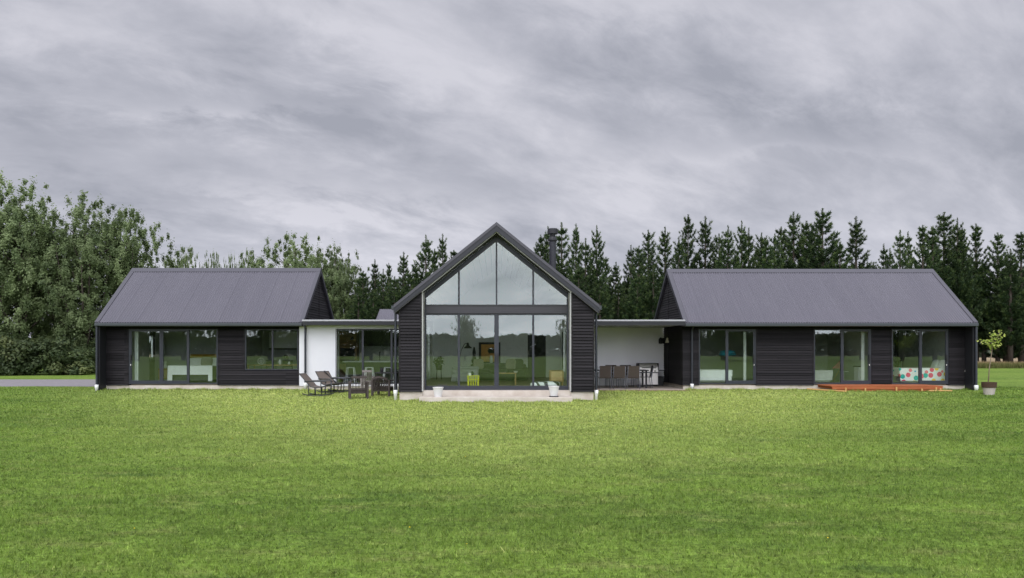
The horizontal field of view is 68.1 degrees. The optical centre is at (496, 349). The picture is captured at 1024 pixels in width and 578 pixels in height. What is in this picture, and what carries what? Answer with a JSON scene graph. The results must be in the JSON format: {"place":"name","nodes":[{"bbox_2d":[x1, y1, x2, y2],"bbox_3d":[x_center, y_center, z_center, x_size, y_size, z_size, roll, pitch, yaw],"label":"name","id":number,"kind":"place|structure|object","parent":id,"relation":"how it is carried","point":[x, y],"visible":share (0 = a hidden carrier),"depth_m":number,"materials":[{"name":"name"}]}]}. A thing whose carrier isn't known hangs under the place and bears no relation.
{"place":"outdoors","nodes":[
{"label":"outdoors","id":0,"kind":"place"},
{"bbox_2d":[0,379,106,386],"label":"gravel drive","id":1,"kind":"structure","parent":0,"point":[48,382],"depth_m":36.78,"materials":[{"name":"grey gravel"}]},
{"bbox_2d":[339,332,358,379],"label":"oven tower","id":2,"kind":"structure","parent":0,"point":[348,349],"depth_m":34.30,"materials":[{"name":"brown wood"}]},
{"bbox_2d":[340,348,354,363],"bbox_3d":[-6.749,0.300,34.294,0.660,0.700,0.011,0,0,0],"label":"oven door","id":3,"kind":"structure","parent":2,"relation":"in","point":[346,354],"depth_m":34.29,"materials":[{"name":"black glass"}]},
{"bbox_2d":[342,361,398,381],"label":"kitchen island","id":4,"kind":"structure","parent":0,"point":[376,365],"depth_m":32.35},
{"bbox_2d":[0,368,1023,577],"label":"lawn","id":5,"kind":"structure","parent":0,"point":[1008,377],"depth_m":8.63,"materials":[{"name":"green plant"}]},
{"bbox_2d":[0,335,56,375],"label":"shrub","id":6,"kind":"object","parent":5,"relation":"on","point":[13,352],"visible":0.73,"depth_m":46.37,"materials":[{"name":"green plant"}]},
{"bbox_2d":[0,167,106,340],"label":"poplar tree","id":7,"kind":"object","parent":5,"relation":"on","point":[15,325],"visible":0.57,"depth_m":49.83,"materials":[{"name":"green plant"}]},
{"bbox_2d":[17,336,95,374],"bbox_3d":[-28.078,0.423,47.932,4.491,2.548,3.069,0,0,-4],"label":"shrub","id":8,"kind":"object","parent":5,"relation":"on","point":[63,344],"visible":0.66,"depth_m":47.06,"materials":[{"name":"green plant"}]},
{"bbox_2d":[37,347,95,374],"bbox_3d":[-27.020,0.757,47.892,3.542,1.827,2.712,0,0,2],"label":"shrub","id":9,"kind":"object","parent":5,"relation":"on","point":[84,365],"visible":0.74,"depth_m":47.29,"materials":[{"name":"green plant"}]},
{"bbox_2d":[69,337,95,372],"bbox_3d":[-27.490,0.433,51.291,3.621,2.527,3.068,0,0,-11],"label":"shrub","id":10,"kind":"object","parent":5,"relation":"on","point":[92,345],"visible":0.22,"depth_m":50.33,"materials":[{"name":"green plant"}]},
{"bbox_2d":[0,190,180,350],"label":"poplar tree","id":11,"kind":"object","parent":5,"relation":"on","point":[72,321],"visible":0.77,"depth_m":50.15,"materials":[{"name":"green plant"}]},
{"bbox_2d":[73,205,180,312],"bbox_3d":[-26.304,-4.329,54.177,6.957,11.912,6.646,0,0,25],"label":"poplar tree","id":12,"kind":"object","parent":5,"relation":"on","point":[127,228],"visible":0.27,"depth_m":52.62,"materials":[{"name":"green plant"}]},
{"bbox_2d":[94,268,333,390],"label":"house wing","id":13,"kind":"structure","parent":5,"relation":"on","point":[231,318],"depth_m":30.62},
{"bbox_2d":[129,329,217,383],"bbox_3d":[-12.926,0.290,30.312,3.553,2.200,0.155,0,0,0],"label":"sliding door","id":14,"kind":"structure","parent":13,"relation":"in","point":[161,380],"depth_m":30.29,"materials":[{"name":"glass"}]},
{"bbox_2d":[167,354,215,380],"bbox_3d":[-12.764,0.785,32.650,1.900,1.130,2.200,0,0,0],"label":"bed","id":15,"kind":"object","parent":13,"relation":"on","point":[199,371],"visible":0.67,"depth_m":31.60,"materials":[{"name":"white fabric"}]},
{"bbox_2d":[245,329,297,369],"bbox_3d":[-8.994,0.010,30.335,2.134,1.640,0.110,0,0,0],"label":"window","id":16,"kind":"structure","parent":13,"relation":"in","point":[245,329],"depth_m":30.28,"materials":[{"name":"glass"}]},
{"bbox_2d":[269,332,296,348],"bbox_3d":[-9.200,-0.395,34.790,2.440,0.810,0.340,0,0,0],"label":"wall cupboard","id":17,"kind":"object","parent":13,"relation":"attached to","point":[285,340],"depth_m":34.64,"materials":[{"name":"paint"}]},
{"bbox_2d":[238,230,353,319],"bbox_3d":[-16.306,-3.911,59.823,9.257,11.074,8.872,0,0,-20],"label":"poplar tree","id":18,"kind":"object","parent":5,"relation":"on","point":[292,259],"visible":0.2,"depth_m":59.07,"materials":[{"name":"green plant"}]},
{"bbox_2d":[299,373,333,395],"bbox_3d":[-6.428,1.254,27.014,1.125,0.810,0.664,0,0,8],"label":"lounge chair","id":19,"kind":"object","parent":5,"relation":"on","point":[308,380],"visible":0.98,"depth_m":26.95,"materials":[{"name":"metal"}]},
{"bbox_2d":[290,257,357,312],"bbox_3d":[-14.258,-2.941,60.116,5.855,9.134,5.592,0,0,-32],"label":"poplar tree","id":20,"kind":"object","parent":5,"relation":"on","point":[344,274],"visible":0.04,"depth_m":59.34,"materials":[{"name":"green plant"}]},
{"bbox_2d":[315,371,345,392],"bbox_3d":[-6.209,1.222,28.265,1.125,0.810,0.664,0,0,42],"label":"lounge chair","id":21,"kind":"object","parent":5,"relation":"on","point":[322,375],"visible":0.84,"depth_m":28.35,"materials":[{"name":"metal"}]},
{"bbox_2d":[309,238,369,319],"bbox_3d":[-12.466,-3.542,59.966,5.111,10.335,6.141,0,0,-16],"label":"poplar tree","id":22,"kind":"object","parent":5,"relation":"on","point":[338,288],"visible":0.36,"depth_m":59.16,"materials":[{"name":"green plant"}]},
{"bbox_2d":[299,320,398,389],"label":"link building","id":23,"kind":"structure","parent":5,"relation":"on","point":[318,345],"depth_m":30.00,"materials":[{"name":"white paint"}]},
{"bbox_2d":[335,329,398,383],"bbox_3d":[-4.820,0.280,30.055,3.120,2.186,0.110,0,0,0],"label":"sliding door","id":24,"kind":"structure","parent":23,"relation":"in","point":[335,329],"depth_m":30.00,"materials":[{"name":"glass"}]},
{"bbox_2d":[364,330,398,345],"bbox_3d":[-4.750,-0.510,34.790,2.800,0.720,0.300,0,0,0],"label":"range cupboard","id":25,"kind":"object","parent":23,"relation":"attached to","point":[377,337],"visible":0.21,"depth_m":34.64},
{"bbox_2d":[364,346,398,359],"bbox_3d":[-4.750,0.175,34.946,2.800,0.650,0.012,0,0,0],"label":"splashback","id":26,"kind":"object","parent":23,"relation":"attached to","point":[371,352],"visible":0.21,"depth_m":34.94,"materials":[{"name":"tile"}]},
{"bbox_2d":[345,291,367,319],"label":"pine tree","id":27,"kind":"object","parent":5,"relation":"on","point":[357,302],"visible":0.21,"depth_m":53.14,"materials":[{"name":"green plant"}]},
{"bbox_2d":[348,376,368,398],"bbox_3d":[-4.737,1.299,25.980,0.660,0.778,0.741,0,0,-14],"label":"timber armchair","id":28,"kind":"object","parent":5,"relation":"on","point":[365,390],"visible":0.98,"depth_m":25.77,"materials":[{"name":"wood"}]},
{"bbox_2d":[345,271,378,319],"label":"pine tree","id":29,"kind":"object","parent":5,"relation":"on","point":[363,291],"visible":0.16,"depth_m":57.70,"materials":[{"name":"green plant"}]},
{"bbox_2d":[359,290,383,319],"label":"pine tree","id":30,"kind":"object","parent":5,"relation":"on","point":[368,315],"visible":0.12,"depth_m":52.77,"materials":[{"name":"green plant"}]},
{"bbox_2d":[366,260,381,311],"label":"pine tree","id":31,"kind":"object","parent":5,"relation":"on","point":[374,282],"visible":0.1,"depth_m":59.82,"materials":[{"name":"green plant"}]},
{"bbox_2d":[371,376,393,395],"bbox_3d":[-4.051,1.301,27.045,0.720,0.717,0.815,0,0,16],"label":"barrel chair","id":32,"kind":"object","parent":5,"relation":"on","point":[378,387],"visible":0.83,"depth_m":26.79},
{"bbox_2d":[374,269,393,316],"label":"pine tree","id":33,"kind":"object","parent":5,"relation":"on","point":[381,285],"visible":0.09,"depth_m":53.76,"materials":[{"name":"green plant"}]},
{"bbox_2d":[376,309,398,319],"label":"building","id":34,"kind":"structure","parent":5,"relation":"on","point":[385,314],"depth_m":43.16,"materials":[{"name":"grey metal"}]},
{"bbox_2d":[382,276,405,308],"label":"pine tree","id":35,"kind":"object","parent":5,"relation":"on","point":[395,284],"visible":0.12,"depth_m":52.53,"materials":[{"name":"green plant"}]},
{"bbox_2d":[397,251,409,295],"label":"pine tree","id":36,"kind":"object","parent":5,"relation":"on","point":[403,269],"visible":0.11,"depth_m":59.80,"materials":[{"name":"green plant"}]},
{"bbox_2d":[394,272,417,300],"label":"pine tree","id":37,"kind":"object","parent":5,"relation":"on","point":[411,282],"visible":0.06,"depth_m":52.87,"materials":[{"name":"green plant"}]},
{"bbox_2d":[411,234,438,285],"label":"pine tree","id":38,"kind":"object","parent":5,"relation":"on","point":[427,256],"visible":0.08,"depth_m":58.79,"materials":[{"name":"green plant"}]},
{"bbox_2d":[437,234,447,266],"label":"pine tree","id":39,"kind":"object","parent":5,"relation":"on","point":[442,246],"visible":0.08,"depth_m":60.18,"materials":[{"name":"green plant"}]},
{"bbox_2d":[391,222,601,402],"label":"gable house","id":40,"kind":"structure","parent":5,"relation":"on","point":[496,283],"depth_m":25.35,"materials":[{"name":"wood"}]},
{"bbox_2d":[451,366,478,381],"bbox_3d":[-1.255,0.980,30.210,1.080,0.600,0.820,0,0,0],"label":"chaise","id":41,"kind":"object","parent":40,"relation":"on","point":[465,371],"visible":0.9,"depth_m":29.81,"materials":[{"name":"grey fabric"}]},
{"bbox_2d":[479,342,499,362],"bbox_3d":[-0.328,0.170,35.888,1.020,1.000,0.085,0,0,0],"label":"wall art","id":42,"kind":"object","parent":40,"relation":"attached to","point":[484,355],"depth_m":35.84},
{"bbox_2d":[470,364,527,379],"bbox_3d":[0.065,0.950,31.605,2.470,0.660,0.950,0,0,0],"label":"sofa","id":43,"kind":"object","parent":40,"relation":"on","point":[486,372],"visible":0.55,"depth_m":31.15,"materials":[{"name":"green fabric"}]},
{"bbox_2d":[528,335,545,376],"bbox_3d":[1.910,0.330,36.030,0.860,2.020,0.060,0,0,0],"label":"dark doorway","id":44,"kind":"structure","parent":40,"relation":"in","point":[539,340],"depth_m":36.00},
{"bbox_2d":[549,370,563,384],"bbox_3d":[2.224,1.060,28.198,0.520,0.560,0.405,0,0,0],"label":"armchair","id":45,"kind":"object","parent":40,"relation":"on","point":[556,375],"visible":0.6,"depth_m":28.00,"materials":[{"name":"yellow fabric"}]},
{"bbox_2d":[533,234,548,263],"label":"pine tree","id":46,"kind":"object","parent":5,"relation":"on","point":[539,248],"visible":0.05,"depth_m":57.60,"materials":[{"name":"green plant"}]},
{"bbox_2d":[556,222,574,277],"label":"pine tree","id":47,"kind":"object","parent":5,"relation":"on","point":[560,246],"visible":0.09,"depth_m":60.12,"materials":[{"name":"green plant"}]},
{"bbox_2d":[564,225,584,284],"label":"pine tree","id":48,"kind":"object","parent":5,"relation":"on","point":[576,237],"visible":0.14,"depth_m":57.20,"materials":[{"name":"green plant"}]},
{"bbox_2d":[571,265,597,318],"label":"pine tree","id":49,"kind":"object","parent":5,"relation":"on","point":[580,281],"visible":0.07,"depth_m":51.93,"materials":[{"name":"green plant"}]},
{"bbox_2d":[569,238,611,318],"bbox_3d":[6.308,-3.176,53.760,4.052,9.595,3.761,0,0,24],"label":"pine tree","id":50,"kind":"object","parent":5,"relation":"on","point":[586,247],"visible":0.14,"depth_m":53.61,"materials":[{"name":"green plant"}]},
{"bbox_2d":[586,226,615,316],"bbox_3d":[7.313,-3.749,55.451,3.154,10.741,3.130,0,0,-9],"label":"pine tree","id":51,"kind":"object","parent":5,"relation":"on","point":[598,272],"visible":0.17,"depth_m":54.97,"materials":[{"name":"green plant"}]},
{"bbox_2d":[590,276,615,319],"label":"pine tree","id":52,"kind":"object","parent":5,"relation":"on","point":[599,295],"visible":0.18,"depth_m":51.85,"materials":[{"name":"green plant"}]},
{"bbox_2d":[607,262,628,315],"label":"pine tree","id":53,"kind":"object","parent":5,"relation":"on","point":[613,273],"visible":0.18,"depth_m":55.43,"materials":[{"name":"green plant"}]},
{"bbox_2d":[608,281,630,319],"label":"pine tree","id":54,"kind":"object","parent":5,"relation":"on","point":[619,314],"visible":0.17,"depth_m":53.01,"materials":[{"name":"green plant"}]},
{"bbox_2d":[619,245,639,317],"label":"pine tree","id":55,"kind":"object","parent":5,"relation":"on","point":[630,254],"visible":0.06,"depth_m":57.65,"materials":[{"name":"green plant"}]},
{"bbox_2d":[619,274,651,319],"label":"pine tree","id":56,"kind":"object","parent":5,"relation":"on","point":[634,315],"visible":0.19,"depth_m":52.47,"materials":[{"name":"green plant"}]},
{"bbox_2d":[594,320,684,389],"bbox_3d":[5.355,0.297,31.935,4.210,2.905,4.930,0,0,0],"label":"patio shelter","id":57,"kind":"object","parent":5,"relation":"on","point":[627,342],"visible":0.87,"depth_m":33.20,"materials":[{"name":"white paint"}]},
{"bbox_2d":[597,366,611,388],"bbox_3d":[4.375,1.131,30.689,0.528,0.921,0.569,0,0,0],"label":"dining chair","id":58,"kind":"object","parent":57,"relation":"on","point":[604,372],"visible":1,"depth_m":30.46,"materials":[{"name":"brown wicker"}]},
{"bbox_2d":[611,366,625,388],"bbox_3d":[4.946,1.131,30.689,0.528,0.921,0.569,0,0,0],"label":"dining chair","id":59,"kind":"object","parent":57,"relation":"on","point":[619,372],"visible":0.97,"depth_m":30.46,"materials":[{"name":"brown wicker"}]},
{"bbox_2d":[625,366,639,388],"bbox_3d":[5.517,1.131,30.689,0.528,0.921,0.569,0,0,0],"label":"dining chair","id":60,"kind":"object","parent":57,"relation":"on","point":[633,371],"visible":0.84,"depth_m":30.46,"materials":[{"name":"brown wicker"}]},
{"bbox_2d":[636,363,665,385],"bbox_3d":[6.568,1.095,32.974,1.500,0.990,0.632,0,0,0],"label":"barbecue","id":61,"kind":"object","parent":57,"relation":"on","point":[646,366],"visible":0.52,"depth_m":32.72,"materials":[{"name":"metal"}]},
{"bbox_2d":[624,246,656,318],"bbox_3d":[10.429,-3.014,55.579,3.285,9.270,3.151,0,0,44],"label":"pine tree","id":62,"kind":"object","parent":5,"relation":"on","point":[635,259],"visible":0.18,"depth_m":55.56,"materials":[{"name":"green plant"}]},
{"bbox_2d":[638,230,663,293],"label":"pine tree","id":63,"kind":"object","parent":5,"relation":"on","point":[651,260],"visible":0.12,"depth_m":58.46,"materials":[{"name":"green plant"}]},
{"bbox_2d":[639,265,663,319],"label":"pine tree","id":64,"kind":"object","parent":5,"relation":"on","point":[653,301],"visible":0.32,"depth_m":52.34,"materials":[{"name":"green plant"}]},
{"bbox_2d":[654,227,675,289],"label":"pine tree","id":65,"kind":"object","parent":5,"relation":"on","point":[665,250],"visible":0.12,"depth_m":60.20,"materials":[{"name":"green plant"}]},
{"bbox_2d":[670,236,690,268],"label":"pine tree","id":66,"kind":"object","parent":5,"relation":"on","point":[677,251],"visible":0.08,"depth_m":55.12,"materials":[{"name":"green plant"}]},
{"bbox_2d":[675,214,702,268],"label":"pine tree","id":67,"kind":"object","parent":5,"relation":"on","point":[690,245],"visible":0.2,"depth_m":58.85,"materials":[{"name":"green plant"}]},
{"bbox_2d":[693,216,717,268],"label":"pine tree","id":68,"kind":"object","parent":5,"relation":"on","point":[703,229],"visible":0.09,"depth_m":59.97,"materials":[{"name":"green plant"}]},
{"bbox_2d":[706,233,729,268],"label":"pine tree","id":69,"kind":"object","parent":5,"relation":"on","point":[716,246],"visible":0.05,"depth_m":59.29,"materials":[{"name":"green plant"}]},
{"bbox_2d":[715,225,744,268],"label":"pine tree","id":70,"kind":"object","parent":5,"relation":"on","point":[728,254],"visible":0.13,"depth_m":54.45,"materials":[{"name":"green plant"}]},
{"bbox_2d":[729,221,754,268],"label":"pine tree","id":71,"kind":"object","parent":5,"relation":"on","point":[742,246],"visible":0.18,"depth_m":55.24,"materials":[{"name":"green plant"}]},
{"bbox_2d":[740,227,758,268],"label":"pine tree","id":72,"kind":"object","parent":5,"relation":"on","point":[749,238],"visible":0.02,"depth_m":60.22,"materials":[{"name":"green plant"}]},
{"bbox_2d":[750,232,772,268],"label":"pine tree","id":73,"kind":"object","parent":5,"relation":"on","point":[759,266],"visible":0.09,"depth_m":53.97,"materials":[{"name":"green plant"}]},
{"bbox_2d":[754,238,778,268],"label":"pine tree","id":74,"kind":"object","parent":5,"relation":"on","point":[768,252],"visible":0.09,"depth_m":53.70,"materials":[{"name":"green plant"}]},
{"bbox_2d":[766,234,787,268],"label":"pine tree","id":75,"kind":"object","parent":5,"relation":"on","point":[777,263],"visible":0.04,"depth_m":55.91,"materials":[{"name":"green plant"}]},
{"bbox_2d":[778,212,809,268],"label":"pine tree","id":76,"kind":"object","parent":5,"relation":"on","point":[789,246],"visible":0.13,"depth_m":57.13,"materials":[{"name":"green plant"}]},
{"bbox_2d":[788,220,819,268],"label":"pine tree","id":77,"kind":"object","parent":5,"relation":"on","point":[808,234],"visible":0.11,"depth_m":56.72,"materials":[{"name":"green plant"}]},
{"bbox_2d":[654,269,978,389],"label":"house wing","id":78,"kind":"structure","parent":5,"relation":"on","point":[799,327],"depth_m":30.62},
{"bbox_2d":[700,369,731,381],"bbox_3d":[8.675,0.926,31.500,1.950,0.828,1.050,0,0,0],"label":"bed","id":79,"kind":"object","parent":78,"relation":"on","point":[712,375],"visible":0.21,"depth_m":30.98,"materials":[{"name":"grey fabric"}]},
{"bbox_2d":[699,329,755,383],"bbox_3d":[9.229,0.290,30.312,2.283,2.200,0.155,0,0,0],"label":"sliding door","id":80,"kind":"structure","parent":78,"relation":"in","point":[727,381],"depth_m":30.29,"materials":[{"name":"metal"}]},
{"bbox_2d":[815,370,832,381],"bbox_3d":[12.825,0.936,31.600,1.950,0.808,1.100,0,0,0],"label":"bed","id":81,"kind":"object","parent":78,"relation":"on","point":[823,375],"visible":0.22,"depth_m":31.05,"materials":[{"name":"grey fabric"}]},
{"bbox_2d":[814,329,870,383],"bbox_3d":[13.835,0.290,30.312,2.290,2.200,0.155,0,0,0],"label":"sliding door","id":82,"kind":"structure","parent":78,"relation":"in","point":[842,381],"depth_m":30.28,"materials":[{"name":"metal"}]},
{"bbox_2d":[894,332,898,366],"bbox_3d":[18.659,0.300,35.000,0.560,2.200,0.040,0,0,0],"label":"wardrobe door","id":83,"kind":"structure","parent":78,"relation":"attached to","point":[896,349],"depth_m":34.98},
{"bbox_2d":[893,360,944,381],"bbox_3d":[17.405,0.886,31.200,2.150,0.908,1.050,0,0,0],"label":"bed","id":84,"kind":"object","parent":78,"relation":"on","point":[936,371],"visible":0.73,"depth_m":30.68,"materials":[{"name":"multicoloured fabric"}]},
{"bbox_2d":[892,329,947,383],"bbox_3d":[16.934,0.290,30.312,2.266,2.200,0.155,0,0,0],"label":"sliding door","id":85,"kind":"structure","parent":78,"relation":"in","point":[920,381],"depth_m":30.28,"materials":[{"name":"metal"}]},
{"bbox_2d":[800,208,854,268],"bbox_3d":[24.171,-4.482,56.543,6.487,12.207,4.746,0,0,-10],"label":"pine tree","id":86,"kind":"object","parent":5,"relation":"on","point":[821,254],"visible":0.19,"depth_m":56.31,"materials":[{"name":"green plant"}]},
{"bbox_2d":[826,241,850,268],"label":"pine tree","id":87,"kind":"object","parent":5,"relation":"on","point":[840,257],"visible":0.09,"depth_m":54.47,"materials":[{"name":"green plant"}]},
{"bbox_2d":[845,216,872,268],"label":"pine tree","id":88,"kind":"object","parent":5,"relation":"on","point":[857,239],"visible":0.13,"depth_m":58.33,"materials":[{"name":"green plant"}]},
{"bbox_2d":[817,384,942,391],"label":"timber deck","id":89,"kind":"structure","parent":5,"relation":"on","point":[888,387],"depth_m":29.00,"materials":[{"name":"brown wood"}]},
{"bbox_2d":[888,230,912,268],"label":"pine tree","id":90,"kind":"object","parent":5,"relation":"on","point":[901,262],"visible":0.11,"depth_m":55.00,"materials":[{"name":"green plant"}]},
{"bbox_2d":[897,232,919,268],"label":"pine tree","id":91,"kind":"object","parent":5,"relation":"on","point":[907,240],"visible":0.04,"depth_m":56.70,"materials":[{"name":"green plant"}]},
{"bbox_2d":[977,330,1004,394],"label":"potted tree","id":92,"kind":"object","parent":5,"relation":"on","point":[988,387],"visible":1,"depth_m":27.33,"materials":[{"name":"green plant"}]},
{"bbox_2d":[0,0,1023,341],"label":"sky","id":93,"kind":"structure","parent":0,"point":[374,128],"materials":[{"name":"grey"}]},
{"bbox_2d":[103,387,970,402],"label":"edge grass","id":94,"kind":"structure","parent":0,"point":[514,401],"depth_m":29.72,"materials":[{"name":"green plant"}]},
{"bbox_2d":[149,354,1017,361],"bbox_3d":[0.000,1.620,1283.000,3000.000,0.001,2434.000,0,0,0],"label":"field","id":95,"kind":"structure","parent":0,"point":[993,359],"depth_m":119.90,"materials":[{"name":"green plant"}]},
{"bbox_2d":[166,244,198,267],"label":"poplar tree","id":96,"kind":"object","parent":95,"relation":"on","point":[181,263],"visible":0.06,"depth_m":65.65,"materials":[{"name":"green plant"}]},
{"bbox_2d":[199,251,225,267],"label":"poplar tree","id":97,"kind":"object","parent":95,"relation":"on","point":[214,261],"visible":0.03,"depth_m":65.60,"materials":[{"name":"green plant"}]},
{"bbox_2d":[909,225,940,275],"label":"pine tree","id":98,"kind":"object","parent":95,"relation":"on","point":[925,254],"visible":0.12,"depth_m":68.78,"materials":[{"name":"green plant"}]},
{"bbox_2d":[918,227,955,286],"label":"pine tree","id":99,"kind":"object","parent":95,"relation":"on","point":[940,272],"visible":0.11,"depth_m":70.60,"materials":[{"name":"green plant"}]},
{"bbox_2d":[926,212,984,308],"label":"pine tree","id":100,"kind":"object","parent":95,"relation":"on","point":[941,228],"visible":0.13,"depth_m":72.90,"materials":[{"name":"green plant"}]},
{"bbox_2d":[942,218,981,320],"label":"pine tree","id":101,"kind":"object","parent":95,"relation":"on","point":[953,258],"visible":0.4,"depth_m":70.09,"materials":[{"name":"green plant"}]},
{"bbox_2d":[945,228,986,328],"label":"pine tree","id":102,"kind":"object","parent":95,"relation":"on","point":[981,306],"visible":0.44,"depth_m":70.05,"materials":[{"name":"green plant"}]},
{"bbox_2d":[965,223,992,360],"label":"pine tree","id":103,"kind":"object","parent":95,"relation":"on","point":[975,234],"visible":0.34,"depth_m":72.00,"materials":[{"name":"green plant"}]},
{"bbox_2d":[976,277,999,361],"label":"pine tree","id":104,"kind":"object","parent":95,"relation":"on","point":[983,348],"visible":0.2,"depth_m":71.53,"materials":[{"name":"green plant"}]},
{"bbox_2d":[975,232,1014,361],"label":"pine tree","id":105,"kind":"object","parent":95,"relation":"on","point":[997,264],"visible":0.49,"depth_m":70.86,"materials":[{"name":"green plant"}]},
{"bbox_2d":[978,360,1023,367],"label":"tall grass","id":106,"kind":"structure","parent":95,"relation":"on","point":[1002,364],"depth_m":64.64,"materials":[{"name":"green plant"}]},
{"bbox_2d":[978,271,1023,361],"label":"pine tree","id":107,"kind":"object","parent":95,"relation":"on","point":[1001,353],"visible":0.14,"depth_m":70.74,"materials":[{"name":"green plant"}]},
{"bbox_2d":[980,248,1023,362],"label":"pine tree","id":108,"kind":"object","parent":95,"relation":"on","point":[1015,307],"visible":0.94,"depth_m":68.77,"materials":[{"name":"green plant"}]},
{"bbox_2d":[990,232,1023,362],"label":"pine tree","id":109,"kind":"object","parent":95,"relation":"on","point":[1020,257],"visible":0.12,"depth_m":70.58,"materials":[{"name":"green plant"}]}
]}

